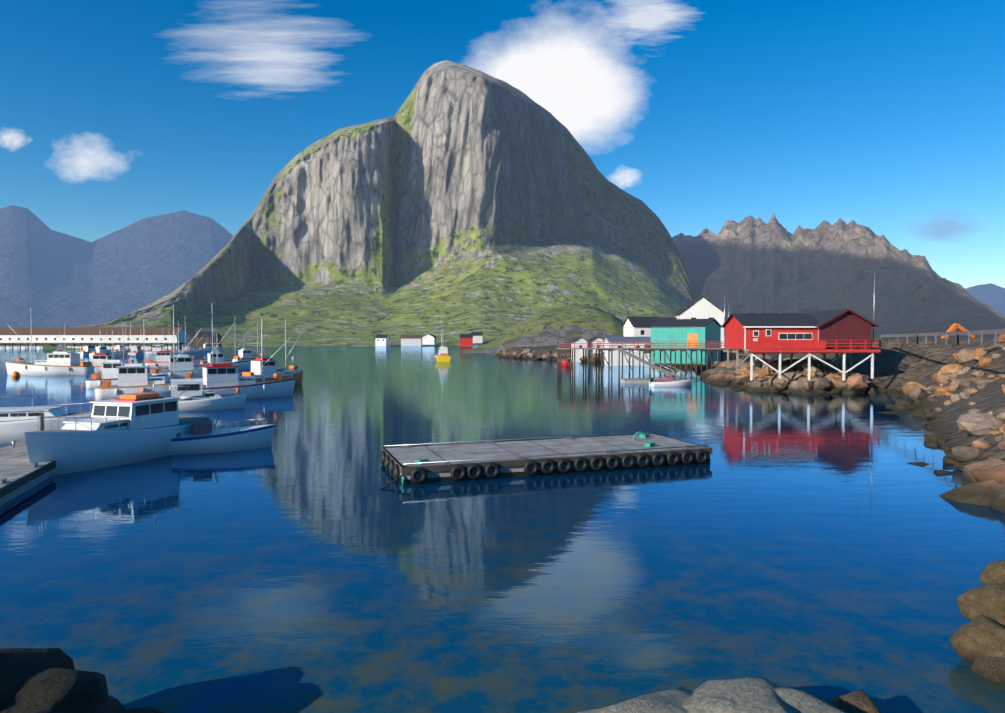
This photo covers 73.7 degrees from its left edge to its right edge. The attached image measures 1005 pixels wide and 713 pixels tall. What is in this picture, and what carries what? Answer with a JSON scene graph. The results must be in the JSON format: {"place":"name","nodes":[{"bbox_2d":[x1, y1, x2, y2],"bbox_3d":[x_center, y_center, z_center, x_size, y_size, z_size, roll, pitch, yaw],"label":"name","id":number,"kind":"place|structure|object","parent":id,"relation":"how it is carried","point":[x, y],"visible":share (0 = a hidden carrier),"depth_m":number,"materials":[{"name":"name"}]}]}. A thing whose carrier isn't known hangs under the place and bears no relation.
{"place":"outdoors","nodes":[
{"label":"outdoors","id":0,"kind":"place"},
{"bbox_2d":[2,133,20,145],"bbox_3d":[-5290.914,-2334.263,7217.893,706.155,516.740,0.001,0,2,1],"label":"cloud","id":1,"kind":"structure","parent":0,"point":[12,138],"depth_m":7217.68,"materials":[{"name":"white"}]},
{"bbox_2d":[64,148,113,175],"bbox_3d":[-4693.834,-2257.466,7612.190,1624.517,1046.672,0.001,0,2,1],"label":"cloud","id":2,"kind":"structure","parent":0,"point":[85,161],"depth_m":7612.95,"materials":[{"name":"white"}]},
{"bbox_2d":[0,205,232,326],"bbox_3d":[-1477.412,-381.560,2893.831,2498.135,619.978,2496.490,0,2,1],"label":"mountain","id":3,"kind":"structure","parent":0,"point":[49,277],"depth_m":2504.68,"materials":[{"name":"blue stone"}]},
{"bbox_2d":[43,60,697,349],"bbox_3d":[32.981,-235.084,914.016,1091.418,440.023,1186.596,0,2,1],"label":"mountain","id":4,"kind":"structure","parent":0,"point":[454,200],"depth_m":826.52,"materials":[{"name":"grey stone"}]},
{"bbox_2d":[0,327,189,348],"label":"building","id":5,"kind":"structure","parent":4,"relation":"on","point":[76,337],"depth_m":351.48,"materials":[{"name":"white paint"}]},
{"bbox_2d":[187,331,221,347],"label":"dark warehouse","id":6,"kind":"structure","parent":4,"relation":"on","point":[206,338],"depth_m":392.31,"materials":[{"name":"grey wood"}]},
{"bbox_2d":[375,334,389,345],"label":"shore house","id":7,"kind":"structure","parent":4,"relation":"on","point":[382,339],"depth_m":469.51,"materials":[{"name":"white paint"}]},
{"bbox_2d":[400,335,421,345],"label":"white house","id":8,"kind":"structure","parent":4,"relation":"on","point":[410,340],"depth_m":467.78,"materials":[{"name":"paint"}]},
{"bbox_2d":[422,334,437,344],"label":"white house","id":9,"kind":"structure","parent":4,"relation":"on","point":[429,339],"depth_m":485.60,"materials":[{"name":"paint"}]},
{"bbox_2d":[460,334,472,344],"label":"red house","id":10,"kind":"structure","parent":4,"relation":"on","point":[466,339],"depth_m":481.72,"materials":[{"name":"paint"}]},
{"bbox_2d":[471,332,482,342],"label":"white house","id":11,"kind":"structure","parent":4,"relation":"on","point":[477,337],"depth_m":496.03,"materials":[{"name":"paint"}]},
{"bbox_2d":[0,346,1004,712],"bbox_3d":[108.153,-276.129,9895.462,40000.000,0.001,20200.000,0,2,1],"label":"sea water","id":12,"kind":"structure","parent":0,"point":[828,548],"depth_m":18.86,"materials":[{"name":"blue liquid"}]},
{"bbox_2d":[0,414,55,505],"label":"timber pontoon","id":13,"kind":"object","parent":12,"relation":"on","point":[20,473],"visible":0.43,"depth_m":27.83,"materials":[{"name":"grey wood"}]},
{"bbox_2d":[0,396,91,443],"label":"boat","id":14,"kind":"object","parent":12,"relation":"in","point":[16,423],"visible":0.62,"depth_m":38.86,"materials":[{"name":"white paint"}]},
{"bbox_2d":[6,308,93,375],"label":"wooden boat","id":15,"kind":"object","parent":12,"relation":"on","point":[63,363],"visible":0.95,"depth_m":106.93,"materials":[{"name":"white paint"}]},
{"bbox_2d":[0,667,108,712],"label":"seaweed rock","id":16,"kind":"object","parent":12,"relation":"in","point":[55,689],"visible":0.81,"depth_m":9.06,"materials":[{"name":"grey stone"}]},
{"bbox_2d":[77,327,105,355],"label":"boat","id":17,"kind":"object","parent":12,"relation":"on","point":[87,350],"visible":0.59,"depth_m":223.27,"materials":[{"name":"white paint"}]},
{"bbox_2d":[89,334,120,356],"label":"moored boat","id":18,"kind":"object","parent":12,"relation":"on","point":[103,349],"visible":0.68,"depth_m":206.20,"materials":[{"name":"white paint"}]},
{"bbox_2d":[91,323,137,372],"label":"fishing boat","id":19,"kind":"object","parent":12,"relation":"on","point":[97,359],"visible":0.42,"depth_m":114.65,"materials":[{"name":"white paint"}]},
{"bbox_2d":[24,380,213,474],"bbox_3d":[-19.068,3.452,33.474,3.400,4.251,10.090,0,2,16],"label":"boat","id":20,"kind":"object","parent":12,"relation":"on","point":[124,429],"visible":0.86,"depth_m":32.04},
{"bbox_2d":[111,322,130,354],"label":"boat","id":21,"kind":"object","parent":12,"relation":"on","point":[121,347],"visible":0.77,"depth_m":235.32,"materials":[{"name":"white paint"}]},
{"bbox_2d":[85,320,168,388],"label":"fishing boat","id":22,"kind":"object","parent":12,"relation":"on","point":[109,369],"visible":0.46,"depth_m":80.26,"materials":[{"name":"white paint"}]},
{"bbox_2d":[128,333,144,356],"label":"moored boat","id":23,"kind":"object","parent":12,"relation":"on","point":[137,351],"visible":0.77,"depth_m":213.49,"materials":[{"name":"white paint"}]},
{"bbox_2d":[126,706,165,712],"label":"seaweed rock","id":24,"kind":"object","parent":12,"relation":"on","point":[148,709],"visible":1,"depth_m":9.68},
{"bbox_2d":[95,304,202,399],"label":"fishing boat","id":25,"kind":"object","parent":12,"relation":"on","point":[135,378],"visible":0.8,"depth_m":66.62,"materials":[{"name":"white paint"}]},
{"bbox_2d":[146,334,178,354],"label":"boat","id":26,"kind":"object","parent":12,"relation":"on","point":[157,349],"visible":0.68,"depth_m":235.55,"materials":[{"name":"white paint"}]},
{"bbox_2d":[145,319,202,367],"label":"fishing boat","id":27,"kind":"object","parent":12,"relation":"on","point":[162,358],"visible":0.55,"depth_m":132.79,"materials":[{"name":"white paint"}]},
{"bbox_2d":[178,335,205,352],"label":"boat","id":28,"kind":"object","parent":12,"relation":"on","point":[189,349],"visible":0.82,"depth_m":260.42,"materials":[{"name":"white paint"}]},
{"bbox_2d":[152,304,237,380],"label":"fishing boat","id":29,"kind":"object","parent":12,"relation":"on","point":[184,365],"visible":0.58,"depth_m":95.66,"materials":[{"name":"white paint"}]},
{"bbox_2d":[170,378,246,411],"bbox_3d":[-25.169,3.401,56.417,6.798,3.044,2.400,-1,2,-24],"label":"boat","id":30,"kind":"object","parent":12,"relation":"in","point":[200,400],"visible":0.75,"depth_m":55.46,"materials":[{"name":"white paint"}]},
{"bbox_2d":[199,329,222,350],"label":"boat","id":31,"kind":"object","parent":12,"relation":"on","point":[207,346],"visible":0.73,"depth_m":290.64,"materials":[{"name":"white paint"}]},
{"bbox_2d":[170,418,274,454],"bbox_3d":[-15.712,4.442,36.216,6.497,2.116,2.300,-1,2,-21],"label":"boat","id":32,"kind":"object","parent":12,"relation":"on","point":[203,437],"visible":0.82,"depth_m":35.56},
{"bbox_2d":[200,318,250,369],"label":"fishing boat","id":33,"kind":"object","parent":12,"relation":"in","point":[243,365],"visible":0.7,"depth_m":123.72,"materials":[{"name":"white paint"}]},
{"bbox_2d":[179,318,294,398],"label":"fishing boat","id":34,"kind":"object","parent":12,"relation":"on","point":[217,376],"visible":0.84,"depth_m":65.97,"materials":[{"name":"white paint"}]},
{"bbox_2d":[232,323,267,361],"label":"fishing boat","id":35,"kind":"object","parent":12,"relation":"on","point":[248,356],"visible":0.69,"depth_m":153.60,"materials":[{"name":"white paint"}]},
{"bbox_2d":[239,318,303,384],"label":"fishing boat","id":36,"kind":"object","parent":12,"relation":"on","point":[270,367],"visible":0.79,"depth_m":82.63,"materials":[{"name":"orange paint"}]},
{"bbox_2d":[435,327,450,361],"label":"yellow boat","id":37,"kind":"object","parent":12,"relation":"on","point":[442,355],"visible":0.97,"depth_m":165.91,"materials":[{"name":"orange paint"}]},
{"bbox_2d":[380,431,711,483],"bbox_3d":[2.079,4.728,32.594,15.335,1.450,5.710,-1,2,-19],"label":"floating dock","id":38,"kind":"object","parent":12,"relation":"on","point":[424,463],"visible":1,"depth_m":31.06,"materials":[{"name":"grey concrete"}]},
{"bbox_2d":[462,304,724,355],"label":"knoll","id":39,"kind":"structure","parent":12,"relation":"on","point":[551,327],"depth_m":249.74,"materials":[{"name":"green plant"}]},
{"bbox_2d":[577,686,693,712],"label":"pale rock","id":40,"kind":"object","parent":12,"relation":"in","point":[668,701],"visible":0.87,"depth_m":9.18,"materials":[{"name":"grey stone"}]},
{"bbox_2d":[649,375,690,386],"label":"white dinghy","id":41,"kind":"object","parent":12,"relation":"on","point":[667,382],"visible":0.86,"depth_m":82.83,"materials":[{"name":"white paint"}]},
{"bbox_2d":[682,696,739,712],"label":"pale rock","id":42,"kind":"object","parent":12,"relation":"in","point":[702,704],"visible":0.47,"depth_m":9.13,"materials":[{"name":"grey stone"}]},
{"bbox_2d":[691,677,791,712],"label":"pale rock","id":43,"kind":"object","parent":12,"relation":"in","point":[753,695],"visible":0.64,"depth_m":9.52,"materials":[{"name":"grey stone"}]},
{"bbox_2d":[775,686,846,712],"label":"pale rock","id":44,"kind":"object","parent":12,"relation":"in","point":[795,700],"visible":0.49,"depth_m":9.29,"materials":[{"name":"grey stone"}]},
{"bbox_2d":[827,690,879,712],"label":"ochre rock","id":45,"kind":"object","parent":12,"relation":"in","point":[860,701],"visible":0.84,"depth_m":9.95,"materials":[{"name":"brown stone"}]},
{"bbox_2d":[949,615,1004,661],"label":"rock","id":46,"kind":"object","parent":12,"relation":"on","point":[978,637],"visible":0.88,"depth_m":12.16,"materials":[{"name":"brown stone"}]},
{"bbox_2d":[0,0,1004,288],"label":"sky","id":47,"kind":"structure","parent":0,"point":[887,117],"materials":[{"name":"blue"}]},
{"bbox_2d":[474,23,632,141],"bbox_3d":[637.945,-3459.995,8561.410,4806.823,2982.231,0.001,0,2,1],"label":"cloud","id":48,"kind":"structure","parent":0,"point":[508,64],"depth_m":8555.90,"materials":[{"name":"white"}]},
{"bbox_2d":[614,170,636,184],"bbox_3d":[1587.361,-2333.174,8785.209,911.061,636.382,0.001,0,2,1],"label":"cloud","id":49,"kind":"structure","parent":0,"point":[627,177],"depth_m":8784.55,"materials":[{"name":"white"}]},
{"bbox_2d":[617,0,682,29],"bbox_3d":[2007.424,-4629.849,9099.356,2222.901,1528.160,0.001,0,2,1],"label":"cloud","id":50,"kind":"structure","parent":0,"point":[644,15],"depth_m":9099.52,"materials":[{"name":"white"}]},
{"bbox_2d":[496,337,1004,470],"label":"shore ground","id":51,"kind":"structure","parent":0,"point":[901,363],"depth_m":75.14,"materials":[{"name":"brown stone"}]},
{"bbox_2d":[0,648,74,710],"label":"seaweed rock","id":52,"kind":"object","parent":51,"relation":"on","point":[19,667],"visible":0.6,"depth_m":9.41,"materials":[{"name":"black stone"}]},
{"bbox_2d":[68,694,126,712],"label":"seaweed rock","id":53,"kind":"object","parent":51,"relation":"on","point":[113,705],"visible":0.31,"depth_m":9.32,"materials":[{"name":"stone"}]},
{"bbox_2d":[571,337,586,361],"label":"white hut","id":54,"kind":"object","parent":51,"relation":"on","point":[578,354],"visible":0.61,"depth_m":167.04,"materials":[{"name":"paint"}]},
{"bbox_2d":[587,337,604,356],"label":"white hut","id":55,"kind":"object","parent":51,"relation":"on","point":[591,351],"visible":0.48,"depth_m":168.40,"materials":[{"name":"paint"}]},
{"bbox_2d":[603,337,653,365],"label":"white shed","id":56,"kind":"structure","parent":51,"relation":"on","point":[627,340],"depth_m":144.76,"materials":[{"name":"paint"}]},
{"bbox_2d":[622,316,654,336],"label":"white house","id":57,"kind":"structure","parent":51,"relation":"on","point":[633,326],"depth_m":153.87,"materials":[{"name":"paint"}]},
{"bbox_2d":[557,341,760,383],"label":"timber pier","id":58,"kind":"structure","parent":51,"relation":"on","point":[637,380],"depth_m":108.59,"materials":[{"name":"grey wood"}]},
{"bbox_2d":[649,319,720,363],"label":"teal shed","id":59,"kind":"structure","parent":51,"relation":"on","point":[685,330],"depth_m":119.90,"materials":[{"name":"paint"}]},
{"bbox_2d":[654,296,725,347],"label":"white house","id":60,"kind":"structure","parent":51,"relation":"on","point":[701,307],"depth_m":139.13,"materials":[{"name":"paint"}]},
{"bbox_2d":[702,374,725,381],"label":"shore rock","id":61,"kind":"object","parent":51,"relation":"on","point":[711,377],"visible":0.32,"depth_m":91.07,"materials":[{"name":"stone"}]},
{"bbox_2d":[713,366,734,374],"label":"shore rock","id":62,"kind":"object","parent":51,"relation":"on","point":[721,370],"visible":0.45,"depth_m":95.40,"materials":[{"name":"stone"}]},
{"bbox_2d":[744,381,770,391],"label":"shore rock","id":63,"kind":"object","parent":51,"relation":"on","point":[756,386],"visible":0.5,"depth_m":75.15,"materials":[{"name":"stone"}]},
{"bbox_2d":[753,358,769,371],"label":"shore rock","id":64,"kind":"object","parent":51,"relation":"on","point":[758,364],"visible":0.32,"depth_m":84.62,"materials":[{"name":"stone"}]},
{"bbox_2d":[761,359,785,374],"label":"shore rock","id":65,"kind":"object","parent":51,"relation":"on","point":[773,364],"visible":0.37,"depth_m":79.02,"materials":[{"name":"stone"}]},
{"bbox_2d":[773,363,788,375],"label":"shore rock","id":66,"kind":"object","parent":51,"relation":"on","point":[784,366],"visible":0.32,"depth_m":77.92,"materials":[{"name":"stone"}]},
{"bbox_2d":[781,372,803,381],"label":"shore rock","id":67,"kind":"object","parent":51,"relation":"on","point":[789,376],"visible":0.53,"depth_m":75.66,"materials":[{"name":"stone"}]},
{"bbox_2d":[788,380,799,392],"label":"shore rock","id":68,"kind":"object","parent":51,"relation":"on","point":[792,387],"visible":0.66,"depth_m":73.11,"materials":[{"name":"stone"}]},
{"bbox_2d":[721,309,880,379],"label":"red cabin on stilts","id":69,"kind":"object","parent":51,"relation":"on","point":[844,331],"visible":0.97,"depth_m":74.30,"materials":[{"name":"paint"}]},
{"bbox_2d":[796,381,814,389],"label":"shore rock","id":70,"kind":"object","parent":51,"relation":"on","point":[808,385],"visible":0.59,"depth_m":72.40,"materials":[{"name":"stone"}]},
{"bbox_2d":[801,364,823,375],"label":"shore rock","id":71,"kind":"object","parent":51,"relation":"on","point":[814,369],"visible":0.55,"depth_m":75.95,"materials":[{"name":"stone"}]},
{"bbox_2d":[814,377,830,390],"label":"shore rock","id":72,"kind":"object","parent":51,"relation":"on","point":[822,384],"visible":0.6,"depth_m":72.43,"materials":[{"name":"stone"}]},
{"bbox_2d":[828,376,843,386],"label":"shore rock","id":73,"kind":"object","parent":51,"relation":"on","point":[835,381],"visible":0.4,"depth_m":74.06,"materials":[{"name":"stone"}]},
{"bbox_2d":[841,373,867,392],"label":"shore rock","id":74,"kind":"object","parent":51,"relation":"on","point":[856,382],"visible":0.53,"depth_m":73.14,"materials":[{"name":"stone"}]},
{"bbox_2d":[857,270,874,341],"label":"lamp pole","id":75,"kind":"object","parent":51,"relation":"on","point":[873,303],"visible":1,"depth_m":76.59,"materials":[{"name":"grey"}]},
{"bbox_2d":[894,402,917,408],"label":"shore rock","id":76,"kind":"object","parent":51,"relation":"on","point":[902,405],"visible":0.53,"depth_m":56.85,"materials":[{"name":"stone"}]},
{"bbox_2d":[902,383,925,397],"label":"shore rock","id":77,"kind":"object","parent":51,"relation":"on","point":[907,389],"visible":0.52,"depth_m":66.48,"materials":[{"name":"stone"}]},
{"bbox_2d":[909,387,926,400],"bbox_3d":[38.727,3.578,62.413,1.598,1.447,1.267,0,2,-14],"label":"shore rock","id":78,"kind":"object","parent":51,"relation":"on","point":[917,394],"visible":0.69,"depth_m":61.94,"materials":[{"name":"stone"}]},
{"bbox_2d":[923,432,943,441],"bbox_3d":[25.285,4.921,39.282,0.674,0.906,1.053,0,2,-4],"label":"shore rock","id":79,"kind":"object","parent":51,"relation":"on","point":[933,436],"visible":0.51,"depth_m":39.17,"materials":[{"name":"stone"}]},
{"bbox_2d":[880,329,1004,344],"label":"road guard rail","id":80,"kind":"object","parent":51,"relation":"on","point":[982,332],"visible":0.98,"depth_m":57.66,"materials":[{"name":"grey"}]},
{"bbox_2d":[934,387,950,395],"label":"shore rock","id":81,"kind":"object","parent":51,"relation":"on","point":[940,391],"visible":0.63,"depth_m":59.22,"materials":[{"name":"stone"}]},
{"bbox_2d":[936,373,950,382],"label":"shore rock","id":82,"kind":"object","parent":51,"relation":"on","point":[941,377],"visible":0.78,"depth_m":66.86,"materials":[{"name":"stone"}]},
{"bbox_2d":[942,456,958,464],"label":"shore rock","id":83,"kind":"object","parent":51,"relation":"on","point":[948,460],"visible":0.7,"depth_m":32.07,"materials":[{"name":"stone"}]},
{"bbox_2d":[938,364,963,374],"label":"shore rock","id":84,"kind":"object","parent":51,"relation":"on","point":[953,368],"visible":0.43,"depth_m":67.70,"materials":[{"name":"stone"}]},
{"bbox_2d":[941,323,974,337],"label":"orange excavator","id":85,"kind":"object","parent":51,"relation":"on","point":[954,326],"visible":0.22,"depth_m":84.72,"materials":[{"name":"orange paint"}]},
{"bbox_2d":[950,378,970,388],"bbox_3d":[40.892,2.425,59.832,2.114,1.169,1.629,13,-22,-41],"label":"shore rock","id":86,"kind":"object","parent":51,"relation":"on","point":[955,382],"visible":0.47,"depth_m":59.68,"materials":[{"name":"stone"}]},
{"bbox_2d":[954,366,972,374],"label":"shore rock","id":87,"kind":"object","parent":51,"relation":"on","point":[964,370],"visible":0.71,"depth_m":66.10,"materials":[{"name":"stone"}]},
{"bbox_2d":[957,348,974,362],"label":"shore rock","id":88,"kind":"object","parent":51,"relation":"on","point":[965,354],"visible":0.64,"depth_m":69.48,"materials":[{"name":"stone"}]},
{"bbox_2d":[958,380,974,389],"bbox_3d":[39.223,2.487,56.639,1.122,1.026,1.455,4,25,5],"label":"shore rock","id":89,"kind":"object","parent":51,"relation":"on","point":[963,385],"visible":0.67,"depth_m":56.38,"materials":[{"name":"stone"}]},
{"bbox_2d":[952,446,984,462],"bbox_3d":[22.129,4.693,31.664,1.275,0.934,1.094,-1,2,-19],"label":"shore rock","id":90,"kind":"object","parent":51,"relation":"on","point":[961,454],"visible":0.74,"depth_m":31.40,"materials":[{"name":"stone"}]},
{"bbox_2d":[938,480,1004,505],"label":"shore rock","id":91,"kind":"object","parent":51,"relation":"on","point":[981,493],"visible":0.52,"depth_m":24.71,"materials":[{"name":"stone"}]},
{"bbox_2d":[956,412,1002,435],"bbox_3d":[25.381,3.664,35.567,2.410,1.317,2.335,0,2,4],"label":"shore rock","id":92,"kind":"object","parent":51,"relation":"on","point":[968,423],"visible":0.76,"depth_m":35.08,"materials":[{"name":"stone"}]},
{"bbox_2d":[971,439,989,449],"bbox_3d":[22.807,4.310,32.048,0.571,0.740,0.685,0,2,6],"label":"shore rock","id":93,"kind":"object","parent":51,"relation":"on","point":[981,444],"visible":0.7,"depth_m":31.84,"materials":[{"name":"stone"}]},
{"bbox_2d":[957,582,1004,626],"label":"rock","id":94,"kind":"object","parent":51,"relation":"on","point":[987,600],"visible":0.88,"depth_m":13.12,"materials":[{"name":"brown stone"}]},
{"bbox_2d":[971,428,994,437],"bbox_3d":[24.999,3.980,34.520,1.088,0.651,1.095,-1,2,-23],"label":"shore rock","id":95,"kind":"object","parent":51,"relation":"on","point":[981,432],"visible":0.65,"depth_m":34.39,"materials":[{"name":"stone"}]},
{"bbox_2d":[962,459,1004,484],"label":"shore rock","id":96,"kind":"object","parent":51,"relation":"on","point":[968,478],"visible":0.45,"depth_m":27.36,"materials":[{"name":"stone"}]},
{"bbox_2d":[974,379,994,385],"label":"shore rock","id":97,"kind":"object","parent":51,"relation":"on","point":[981,381],"visible":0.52,"depth_m":55.68,"materials":[{"name":"stone"}]},
{"bbox_2d":[978,357,993,366],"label":"shore rock","id":98,"kind":"object","parent":51,"relation":"on","point":[984,361],"visible":0.98,"depth_m":64.10,"materials":[{"name":"stone"}]},
{"bbox_2d":[971,657,1004,684],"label":"rock","id":99,"kind":"object","parent":51,"relation":"on","point":[991,669],"visible":1,"depth_m":11.61,"materials":[{"name":"stone"}]},
{"bbox_2d":[979,560,1004,585],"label":"rock","id":100,"kind":"object","parent":51,"relation":"on","point":[993,571],"visible":0.85,"depth_m":14.51,"materials":[{"name":"stone"}]},
{"bbox_2d":[983,343,1004,351],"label":"shore rock","id":101,"kind":"object","parent":51,"relation":"on","point":[998,346],"visible":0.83,"depth_m":66.08,"materials":[{"name":"stone"}]},
{"bbox_2d":[990,488,1004,512],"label":"shore rock","id":102,"kind":"object","parent":51,"relation":"on","point":[997,501],"visible":0.55,"depth_m":23.72,"materials":[{"name":"stone"}]},
{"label":"shore rock","id":103,"kind":"object","parent":51,"relation":"on","visible":0},
{"bbox_2d":[816,360,832,372],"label":"shore rock","id":104,"kind":"object","parent":103,"relation":"on","point":[819,366],"visible":0.29,"depth_m":78.56,"materials":[{"name":"stone"}]},
{"bbox_2d":[672,214,1004,337],"bbox_3d":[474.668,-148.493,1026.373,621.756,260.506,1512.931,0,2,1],"label":"mountain ridge","id":105,"kind":"structure","parent":0,"point":[749,264],"depth_m":1036.59,"materials":[{"name":"grey stone"}]},
{"bbox_2d":[926,221,963,236],"bbox_3d":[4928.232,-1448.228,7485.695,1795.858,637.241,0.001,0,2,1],"label":"cloud","id":106,"kind":"structure","parent":0,"point":[941,229],"depth_m":7486.19,"materials":[{"name":"blue"}]},
{"bbox_2d":[966,283,1004,316],"bbox_3d":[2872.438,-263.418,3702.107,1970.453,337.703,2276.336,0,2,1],"label":"mountain","id":107,"kind":"structure","parent":0,"point":[991,295],"depth_m":3801.18,"materials":[{"name":"stone"}]},
{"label":"shore rock","id":108,"kind":"object","parent":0,"visible":0},
{"bbox_2d":[970,465,1004,482],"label":"shore rock","id":109,"kind":"object","parent":108,"relation":"on","point":[995,473],"visible":0.52,"depth_m":26.27,"materials":[{"name":"stone"}]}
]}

